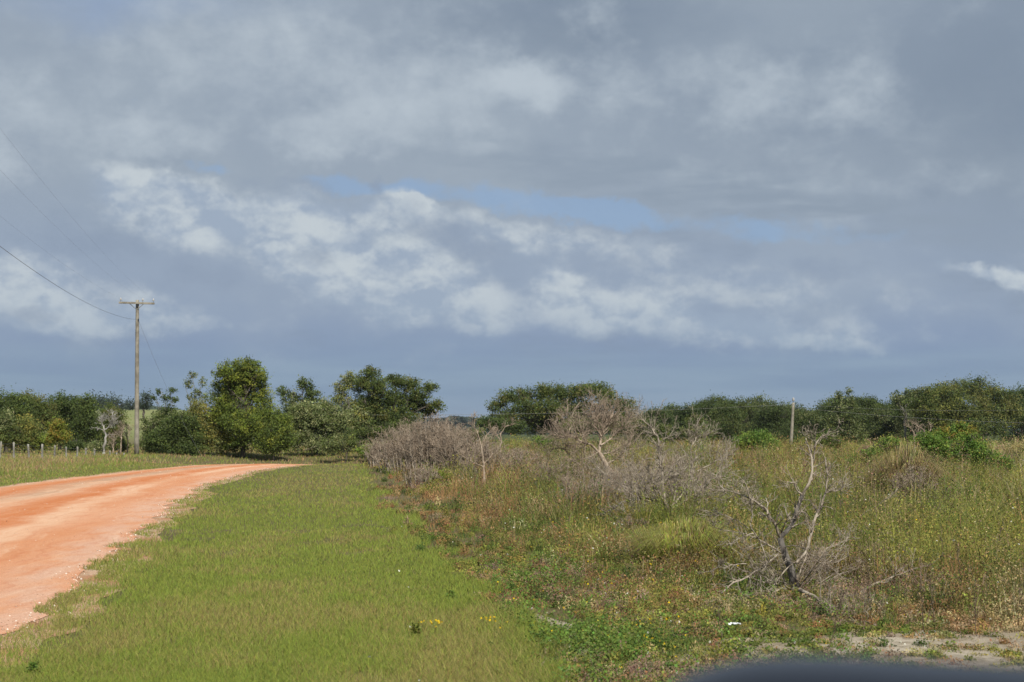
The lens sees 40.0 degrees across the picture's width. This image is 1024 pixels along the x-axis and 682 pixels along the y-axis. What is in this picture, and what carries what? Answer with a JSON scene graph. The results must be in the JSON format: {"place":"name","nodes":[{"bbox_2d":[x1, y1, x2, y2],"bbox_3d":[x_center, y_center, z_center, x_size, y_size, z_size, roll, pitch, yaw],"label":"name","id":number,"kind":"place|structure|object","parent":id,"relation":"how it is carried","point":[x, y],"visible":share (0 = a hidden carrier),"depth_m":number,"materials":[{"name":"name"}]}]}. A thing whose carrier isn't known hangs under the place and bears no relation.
{"place":"outdoors","nodes":[
{"label":"outdoors","id":0,"kind":"place"},
{"bbox_2d":[0,465,306,670],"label":"road shoulder","id":1,"kind":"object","parent":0,"point":[89,574],"visible":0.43,"depth_m":15.17},
{"bbox_2d":[0,464,314,648],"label":"road","id":2,"kind":"structure","parent":0,"point":[86,512],"depth_m":25.03,"materials":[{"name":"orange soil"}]},
{"bbox_2d":[0,443,418,486],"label":"roadside grass","id":3,"kind":"structure","parent":0,"point":[46,462],"depth_m":73.18,"materials":[{"name":"green plant"}]},
{"bbox_2d":[0,406,1021,681],"bbox_3d":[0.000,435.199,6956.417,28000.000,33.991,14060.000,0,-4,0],"label":"ground","id":4,"kind":"structure","parent":0,"point":[291,456],"depth_m":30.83,"materials":[{"name":"green plant"}]},
{"bbox_2d":[0,404,18,452],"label":"shrub","id":5,"kind":"object","parent":4,"relation":"on","point":[4,418],"visible":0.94,"depth_m":100.64,"materials":[{"name":"green plant"}]},
{"bbox_2d":[0,419,32,452],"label":"shrub","id":6,"kind":"object","parent":4,"relation":"on","point":[16,436],"visible":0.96,"depth_m":100.40,"materials":[{"name":"green plant"}]},
{"bbox_2d":[0,383,45,451],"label":"oak tree","id":7,"kind":"object","parent":4,"relation":"on","point":[13,400],"visible":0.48,"depth_m":110.61,"materials":[{"name":"green plant"}]},
{"bbox_2d":[15,411,44,451],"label":"shrub","id":8,"kind":"object","parent":4,"relation":"on","point":[27,424],"visible":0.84,"depth_m":101.54,"materials":[{"name":"green plant"}]},
{"bbox_2d":[26,430,59,453],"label":"shrub","id":9,"kind":"object","parent":4,"relation":"on","point":[41,439],"visible":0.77,"depth_m":102.14,"materials":[{"name":"green plant"}]},
{"bbox_2d":[17,387,69,448],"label":"oak tree","id":10,"kind":"object","parent":4,"relation":"on","point":[46,415],"visible":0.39,"depth_m":115.89,"materials":[{"name":"green plant"}]},
{"bbox_2d":[42,416,74,453],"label":"sapling","id":11,"kind":"object","parent":4,"relation":"on","point":[58,429],"visible":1,"depth_m":97.43,"materials":[{"name":"green plant"}]},
{"bbox_2d":[40,389,82,449],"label":"oak tree","id":12,"kind":"object","parent":4,"relation":"on","point":[66,405],"visible":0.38,"depth_m":121.16,"materials":[{"name":"green plant"}]},
{"bbox_2d":[0,441,124,458],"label":"wire fence","id":13,"kind":"object","parent":4,"relation":"on","point":[55,447],"visible":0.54,"depth_m":80.25,"materials":[{"name":"grey wood"}]},
{"bbox_2d":[58,436,85,451],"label":"shrub","id":14,"kind":"object","parent":4,"relation":"on","point":[74,443],"visible":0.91,"depth_m":101.66,"materials":[{"name":"green plant"}]},
{"bbox_2d":[65,392,109,448],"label":"oak tree","id":15,"kind":"object","parent":4,"relation":"on","point":[85,428],"visible":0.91,"depth_m":117.53,"materials":[{"name":"green plant"}]},
{"bbox_2d":[83,438,108,452],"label":"shrub","id":16,"kind":"object","parent":4,"relation":"on","point":[95,445],"visible":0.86,"depth_m":102.70,"materials":[{"name":"green plant"}]},
{"bbox_2d":[95,410,122,453],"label":"forked tree","id":17,"kind":"object","parent":4,"relation":"on","point":[109,424],"visible":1,"depth_m":96.74,"materials":[{"name":"white plant"}]},
{"bbox_2d":[95,399,132,450],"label":"oak tree","id":18,"kind":"object","parent":4,"relation":"on","point":[111,430],"visible":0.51,"depth_m":113.19,"materials":[{"name":"green plant"}]},
{"bbox_2d":[100,393,133,410],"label":"distant tree","id":19,"kind":"object","parent":4,"relation":"on","point":[122,405],"visible":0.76,"depth_m":430.17,"materials":[{"name":"green plant"}]},
{"bbox_2d":[108,434,132,452],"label":"shrub","id":20,"kind":"object","parent":4,"relation":"on","point":[118,442],"visible":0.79,"depth_m":101.21,"materials":[{"name":"green plant"}]},
{"bbox_2d":[127,387,159,417],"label":"round tree","id":21,"kind":"object","parent":4,"relation":"on","point":[146,402],"visible":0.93,"depth_m":329.60,"materials":[{"name":"green plant"}]},
{"bbox_2d":[133,411,167,452],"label":"shrub","id":22,"kind":"object","parent":4,"relation":"on","point":[145,425],"visible":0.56,"depth_m":102.44,"materials":[{"name":"green plant"}]},
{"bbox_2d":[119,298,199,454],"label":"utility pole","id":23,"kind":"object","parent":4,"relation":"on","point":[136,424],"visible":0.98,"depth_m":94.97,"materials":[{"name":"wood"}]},
{"bbox_2d":[149,387,179,421],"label":"thin tree","id":24,"kind":"object","parent":4,"relation":"on","point":[165,398],"visible":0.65,"depth_m":105.81,"materials":[{"name":"green plant"}]},
{"bbox_2d":[139,404,215,455],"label":"shrub","id":25,"kind":"object","parent":4,"relation":"on","point":[178,438],"visible":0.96,"depth_m":97.83,"materials":[{"name":"green plant"}]},
{"bbox_2d":[183,370,209,412],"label":"thin tree","id":26,"kind":"object","parent":4,"relation":"on","point":[188,382],"visible":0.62,"depth_m":105.93,"materials":[{"name":"green plant"}]},
{"bbox_2d":[185,397,231,455],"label":"shrub","id":27,"kind":"object","parent":4,"relation":"on","point":[200,408],"visible":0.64,"depth_m":100.02,"materials":[{"name":"green plant"}]},
{"bbox_2d":[205,356,281,457],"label":"leafy tree","id":28,"kind":"object","parent":4,"relation":"on","point":[237,383],"visible":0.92,"depth_m":99.55,"materials":[{"name":"green plant"}]},
{"bbox_2d":[249,408,299,460],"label":"shrub","id":29,"kind":"object","parent":4,"relation":"on","point":[275,441],"visible":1,"depth_m":97.49,"materials":[{"name":"green plant"}]},
{"bbox_2d":[273,374,323,447],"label":"oak tree","id":30,"kind":"object","parent":4,"relation":"on","point":[308,387],"visible":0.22,"depth_m":111.95,"materials":[{"name":"green plant"}]},
{"bbox_2d":[282,392,358,456],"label":"mossy tree","id":31,"kind":"object","parent":4,"relation":"on","point":[324,417],"visible":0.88,"depth_m":102.07,"materials":[{"name":"green plant"}]},
{"bbox_2d":[316,432,369,462],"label":"shrub","id":32,"kind":"object","parent":4,"relation":"on","point":[332,446],"visible":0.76,"depth_m":96.43,"materials":[{"name":"green plant"}]},
{"bbox_2d":[326,370,371,450],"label":"oak tree","id":33,"kind":"object","parent":4,"relation":"on","point":[346,380],"visible":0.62,"depth_m":107.83,"materials":[{"name":"green plant"}]},
{"bbox_2d":[352,442,383,462],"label":"shrub","id":34,"kind":"object","parent":4,"relation":"on","point":[360,450],"visible":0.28,"depth_m":71.37,"materials":[{"name":"green plant"}]},
{"bbox_2d":[337,417,410,459],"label":"shrub","id":35,"kind":"object","parent":4,"relation":"on","point":[366,433],"visible":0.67,"depth_m":98.83,"materials":[{"name":"green plant"}]},
{"bbox_2d":[359,437,394,465],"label":"dead bush","id":36,"kind":"object","parent":4,"relation":"on","point":[372,451],"visible":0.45,"depth_m":65.97,"materials":[{"name":"grey plant"}]},
{"bbox_2d":[343,365,447,441],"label":"oak tree","id":37,"kind":"object","parent":4,"relation":"on","point":[375,403],"visible":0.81,"depth_m":109.40,"materials":[{"name":"green plant"}]},
{"bbox_2d":[365,420,427,472],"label":"dead bush","id":38,"kind":"object","parent":4,"relation":"on","point":[392,456],"visible":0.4,"depth_m":55.44,"materials":[{"name":"grey plant"}]},
{"bbox_2d":[400,462,443,487],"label":"dead bush","id":39,"kind":"object","parent":4,"relation":"on","point":[426,473],"visible":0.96,"depth_m":40.17,"materials":[{"name":"grey plant"}]},
{"bbox_2d":[392,411,472,474],"bbox_3d":[-3.018,3.739,52.314,3.289,2.500,3.186,0,-4,0],"label":"dead bush","id":40,"kind":"object","parent":4,"relation":"on","point":[424,451],"visible":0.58,"depth_m":51.88,"materials":[{"name":"grey plant"}]},
{"bbox_2d":[423,466,450,485],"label":"shrub","id":41,"kind":"object","parent":4,"relation":"on","point":[443,474],"visible":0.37,"depth_m":40.79,"materials":[{"name":"green plant"}]},
{"bbox_2d":[396,426,486,442],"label":"shrub","id":42,"kind":"object","parent":4,"relation":"on","point":[478,430],"visible":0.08,"depth_m":127.76,"materials":[{"name":"green plant"}]},
{"bbox_2d":[425,425,494,475],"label":"dead bush","id":43,"kind":"object","parent":4,"relation":"on","point":[446,449],"visible":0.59,"depth_m":47.78,"materials":[{"name":"grey plant"}]},
{"bbox_2d":[454,410,507,484],"bbox_3d":[-0.902,3.089,39.940,1.728,2.290,0.841,2,-4,-30],"label":"dead sapling","id":44,"kind":"object","parent":4,"relation":"on","point":[494,452],"visible":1,"depth_m":39.92,"materials":[{"name":"grey wood"}]},
{"bbox_2d":[460,435,520,478],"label":"dead bush","id":45,"kind":"object","parent":4,"relation":"on","point":[486,456],"visible":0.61,"depth_m":45.29,"materials":[{"name":"grey plant"}]},
{"bbox_2d":[473,414,532,442],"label":"shrub","id":46,"kind":"object","parent":4,"relation":"on","point":[516,427],"visible":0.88,"depth_m":139.62,"materials":[{"name":"green plant"}]},
{"bbox_2d":[502,446,541,475],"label":"dead bush","id":47,"kind":"object","parent":4,"relation":"on","point":[520,452],"visible":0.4,"depth_m":46.61,"materials":[{"name":"grey plant"}]},
{"bbox_2d":[532,433,558,448],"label":"shrub","id":48,"kind":"object","parent":4,"relation":"on","point":[538,438],"visible":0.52,"depth_m":109.83,"materials":[{"name":"green plant"}]},
{"bbox_2d":[524,459,587,485],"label":"dead bush","id":49,"kind":"object","parent":4,"relation":"on","point":[548,468],"visible":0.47,"depth_m":35.96,"materials":[{"name":"grey plant"}]},
{"bbox_2d":[484,380,643,439],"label":"oak tree","id":50,"kind":"object","parent":4,"relation":"on","point":[558,394],"visible":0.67,"depth_m":149.18,"materials":[{"name":"green plant"}]},
{"bbox_2d":[552,460,628,509],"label":"dead bush","id":51,"kind":"object","parent":4,"relation":"on","point":[580,482],"visible":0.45,"depth_m":27.86,"materials":[{"name":"grey plant"}]},
{"bbox_2d":[535,386,650,480],"bbox_3d":[1.851,2.410,33.933,3.252,2.887,1.632,2,-4,-28],"label":"dead tree","id":52,"kind":"object","parent":4,"relation":"on","point":[604,423],"visible":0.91,"depth_m":33.99,"materials":[{"name":"grey wood"}]},
{"bbox_2d":[582,462,652,504],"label":"dead bush","id":53,"kind":"object","parent":4,"relation":"on","point":[612,467],"visible":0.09,"depth_m":29.78,"materials":[{"name":"grey plant"}]},
{"bbox_2d":[605,416,673,446],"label":"shrub","id":54,"kind":"object","parent":4,"relation":"on","point":[645,425],"visible":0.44,"depth_m":144.95,"materials":[{"name":"grey plant"}]},
{"bbox_2d":[620,412,664,443],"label":"oak tree","id":55,"kind":"object","parent":4,"relation":"on","point":[654,438],"visible":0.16,"depth_m":182.28,"materials":[{"name":"green plant"}]},
{"bbox_2d":[638,404,678,442],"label":"oak tree","id":56,"kind":"object","parent":4,"relation":"on","point":[666,416],"visible":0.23,"depth_m":203.74,"materials":[{"name":"green plant"}]},
{"bbox_2d":[314,412,1023,434],"bbox_3d":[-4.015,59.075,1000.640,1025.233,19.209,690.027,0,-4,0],"label":"wood","id":57,"kind":"object","parent":4,"relation":"on","point":[462,420],"visible":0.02,"depth_m":1225.52,"materials":[{"name":"green plant"}]},
{"bbox_2d":[620,443,717,510],"bbox_3d":[2.973,2.582,26.312,1.980,1.458,2.011,0,-4,0],"label":"dead bush","id":58,"kind":"object","parent":4,"relation":"on","point":[667,482],"visible":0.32,"depth_m":26.18,"materials":[{"name":"grey plant"}]},
{"bbox_2d":[469,549,871,681],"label":"creeping plants","id":59,"kind":"object","parent":4,"relation":"on","point":[615,641],"visible":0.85,"depth_m":10.77,"materials":[{"name":"green plant"}]},
{"bbox_2d":[660,402,681,436],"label":"oak tree","id":60,"kind":"object","parent":4,"relation":"on","point":[668,407],"visible":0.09,"depth_m":217.89,"materials":[{"name":"green plant"}]},
{"bbox_2d":[583,394,764,522],"bbox_3d":[2.704,2.032,23.052,3.064,2.351,2.603,0,-4,0],"label":"bush","id":61,"kind":"object","parent":4,"relation":"on","point":[639,487],"visible":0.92,"depth_m":23.24,"materials":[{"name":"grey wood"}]},
{"bbox_2d":[599,512,759,572],"bbox_3d":[1.933,2.285,15.955,2.123,0.684,1.970,0,-4,0],"label":"grass clump","id":62,"kind":"object","parent":4,"relation":"on","point":[683,532],"visible":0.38,"depth_m":15.68,"materials":[{"name":"green plant"}]},
{"bbox_2d":[345,426,1023,681],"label":"green weeds","id":63,"kind":"object","parent":4,"relation":"on","point":[933,544],"visible":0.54,"depth_m":17.35,"materials":[{"name":"green plant"}]},
{"bbox_2d":[347,428,1023,681],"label":"dry weeds","id":64,"kind":"object","parent":4,"relation":"on","point":[995,617],"visible":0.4,"depth_m":14.95,"materials":[{"name":"plant"}]},
{"bbox_2d":[664,402,710,443],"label":"oak tree","id":65,"kind":"object","parent":4,"relation":"on","point":[687,410],"visible":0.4,"depth_m":191.56,"materials":[{"name":"green plant"}]},
{"bbox_2d":[421,517,962,675],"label":"yellow flowers","id":66,"kind":"object","parent":4,"relation":"on","point":[586,601],"visible":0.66,"depth_m":11.45,"materials":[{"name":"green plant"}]},
{"bbox_2d":[368,449,1023,680],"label":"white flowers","id":67,"kind":"object","parent":4,"relation":"on","point":[682,575],"visible":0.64,"depth_m":12.97,"materials":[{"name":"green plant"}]},
{"bbox_2d":[677,414,717,442],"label":"leafy tree","id":68,"kind":"object","parent":4,"relation":"on","point":[696,417],"visible":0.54,"depth_m":170.90,"materials":[{"name":"green plant"}]},
{"bbox_2d":[685,397,726,442],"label":"oak tree","id":69,"kind":"object","parent":4,"relation":"on","point":[700,404],"visible":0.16,"depth_m":196.42,"materials":[{"name":"green plant"}]},
{"bbox_2d":[694,392,734,406],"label":"oak tree","id":70,"kind":"object","parent":4,"relation":"on","point":[719,398],"visible":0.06,"depth_m":219.70,"materials":[{"name":"green plant"}]},
{"bbox_2d":[705,400,749,443],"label":"oak tree","id":71,"kind":"object","parent":4,"relation":"on","point":[728,426],"visible":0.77,"depth_m":187.70,"materials":[{"name":"green plant"}]},
{"bbox_2d":[722,395,758,431],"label":"oak tree","id":72,"kind":"object","parent":4,"relation":"on","point":[744,407],"visible":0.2,"depth_m":206.75,"materials":[{"name":"green plant"}]},
{"bbox_2d":[728,423,783,451],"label":"shrub","id":73,"kind":"object","parent":4,"relation":"on","point":[756,434],"visible":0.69,"depth_m":91.36,"materials":[{"name":"green plant"}]},
{"bbox_2d":[741,391,780,427],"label":"oak tree","id":74,"kind":"object","parent":4,"relation":"on","point":[758,401],"visible":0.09,"depth_m":225.84,"materials":[{"name":"green plant"}]},
{"bbox_2d":[740,397,802,442],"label":"oak tree","id":75,"kind":"object","parent":4,"relation":"on","point":[778,421],"visible":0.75,"depth_m":178.25,"materials":[{"name":"green plant"}]},
{"bbox_2d":[692,415,863,601],"bbox_3d":[2.749,1.708,13.835,2.143,1.963,0.961,2,-4,-24],"label":"dead tree","id":76,"kind":"object","parent":4,"relation":"on","point":[791,572],"visible":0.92,"depth_m":13.77,"materials":[{"name":"grey wood"}]},
{"bbox_2d":[789,398,794,447],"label":"utility pole","id":77,"kind":"object","parent":4,"relation":"on","point":[792,421],"visible":0.91,"depth_m":129.70,"materials":[{"name":"wood"}]},
{"bbox_2d":[736,530,871,591],"bbox_3d":[2.927,2.175,13.927,1.300,0.680,1.124,0,-4,0],"label":"dead bush","id":78,"kind":"object","parent":4,"relation":"on","point":[809,571],"visible":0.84,"depth_m":13.91,"materials":[{"name":"grey plant"}]},
{"bbox_2d":[788,406,829,441],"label":"oak tree","id":79,"kind":"object","parent":4,"relation":"on","point":[806,416],"visible":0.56,"depth_m":191.06,"materials":[{"name":"green plant"}]},
{"bbox_2d":[803,400,834,433],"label":"oak tree","id":80,"kind":"object","parent":4,"relation":"on","point":[819,407],"visible":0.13,"depth_m":205.77,"materials":[{"name":"green plant"}]},
{"bbox_2d":[810,430,845,450],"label":"shrub","id":81,"kind":"object","parent":4,"relation":"on","point":[830,439],"visible":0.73,"depth_m":91.53,"materials":[{"name":"green plant"}]},
{"bbox_2d":[798,573,875,624],"bbox_3d":[2.891,2.352,12.409,0.441,0.543,1.764,0,-4,-7],"label":"fallen branch","id":82,"kind":"object","parent":4,"relation":"on","point":[801,590],"visible":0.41,"depth_m":12.62,"materials":[{"name":"grey wood"}]},
{"bbox_2d":[827,589,849,652],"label":"dry stalk","id":83,"kind":"object","parent":4,"relation":"on","point":[840,598],"visible":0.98,"depth_m":10.12,"materials":[{"name":"brown plant"}]},
{"bbox_2d":[812,398,873,443],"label":"oak tree","id":84,"kind":"object","parent":4,"relation":"on","point":[832,426],"visible":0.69,"depth_m":185.51,"materials":[{"name":"green plant"}]},
{"bbox_2d":[831,386,856,442],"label":"thin tree","id":85,"kind":"object","parent":4,"relation":"on","point":[849,403],"visible":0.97,"depth_m":185.46,"materials":[{"name":"green plant"}]},
{"bbox_2d":[817,585,887,617],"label":"dead bush","id":86,"kind":"object","parent":4,"relation":"on","point":[852,596],"visible":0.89,"depth_m":12.20,"materials":[{"name":"plant"}]},
{"bbox_2d":[844,393,885,442],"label":"oak tree","id":87,"kind":"object","parent":4,"relation":"on","point":[868,402],"visible":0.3,"depth_m":201.10,"materials":[{"name":"green plant"}]},
{"bbox_2d":[840,434,910,467],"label":"shrub","id":88,"kind":"object","parent":4,"relation":"on","point":[890,443],"visible":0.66,"depth_m":55.74,"materials":[{"name":"green plant"}]},
{"bbox_2d":[861,403,912,442],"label":"oak tree","id":89,"kind":"object","parent":4,"relation":"on","point":[881,429],"visible":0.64,"depth_m":189.44,"materials":[{"name":"green plant"}]},
{"bbox_2d":[878,397,918,442],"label":"oak tree","id":90,"kind":"object","parent":4,"relation":"on","point":[890,403],"visible":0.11,"depth_m":200.49,"materials":[{"name":"green plant"}]},
{"bbox_2d":[888,386,916,440],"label":"thin tree","id":91,"kind":"object","parent":4,"relation":"on","point":[898,399],"visible":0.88,"depth_m":184.08,"materials":[{"name":"green plant"}]},
{"bbox_2d":[850,436,956,499],"bbox_3d":[9.079,2.924,32.374,3.397,1.515,3.303,0,-4,0],"label":"grass clump","id":92,"kind":"object","parent":4,"relation":"on","point":[900,461],"visible":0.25,"depth_m":32.05,"materials":[{"name":"green plant"}]},
{"bbox_2d":[860,548,948,594],"bbox_3d":[3.762,2.314,13.950,1.316,0.492,0.413,3,-5,-35],"label":"fallen branch","id":93,"kind":"object","parent":4,"relation":"on","point":[903,567],"visible":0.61,"depth_m":14.01,"materials":[{"name":"grey wood"}]},
{"bbox_2d":[884,460,944,502],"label":"dead bush","id":94,"kind":"object","parent":4,"relation":"on","point":[907,479],"visible":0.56,"depth_m":30.41,"materials":[{"name":"plant"}]},
{"bbox_2d":[902,383,952,431],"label":"oak tree","id":95,"kind":"object","parent":4,"relation":"on","point":[927,408],"visible":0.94,"depth_m":179.03,"materials":[{"name":"green plant"}]},
{"bbox_2d":[906,429,989,466],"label":"shrub","id":96,"kind":"object","parent":4,"relation":"on","point":[929,441],"visible":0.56,"depth_m":51.71,"materials":[{"name":"green plant"}]},
{"bbox_2d":[918,418,979,446],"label":"shrub","id":97,"kind":"object","parent":4,"relation":"on","point":[953,432],"visible":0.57,"depth_m":69.56,"materials":[{"name":"green plant"}]},
{"bbox_2d":[919,373,1023,441],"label":"oak tree","id":98,"kind":"object","parent":4,"relation":"on","point":[984,399],"visible":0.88,"depth_m":179.69,"materials":[{"name":"green plant"}]},
{"bbox_2d":[968,442,1016,474],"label":"shrub","id":99,"kind":"object","parent":4,"relation":"on","point":[977,454],"visible":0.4,"depth_m":47.66,"materials":[{"name":"green plant"}]},
{"bbox_2d":[1001,381,1023,442],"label":"oak tree","id":100,"kind":"object","parent":4,"relation":"on","point":[1018,434],"visible":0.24,"depth_m":201.54,"materials":[{"name":"green plant"}]},
{"bbox_2d":[0,0,1023,425],"label":"sky","id":101,"kind":"structure","parent":0,"point":[679,202],"materials":[{"name":"grey"}]},
{"bbox_2d":[569,630,1023,666],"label":"sandy ground","id":102,"kind":"structure","parent":0,"point":[982,659],"depth_m":10.51,"materials":[{"name":"beige sand"}]},
{"bbox_2d":[916,557,925,631],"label":"dry stalk","id":103,"kind":"object","parent":102,"relation":"on","point":[920,588],"visible":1,"depth_m":11.29,"materials":[{"name":"brown plant"}]},
{"bbox_2d":[675,656,1023,681],"bbox_3d":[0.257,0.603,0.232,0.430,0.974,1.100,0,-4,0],"label":"car door mirror","id":104,"kind":"object","parent":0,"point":[815,669],"visible":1,"depth_m":0.60,"materials":[{"name":"paint"}]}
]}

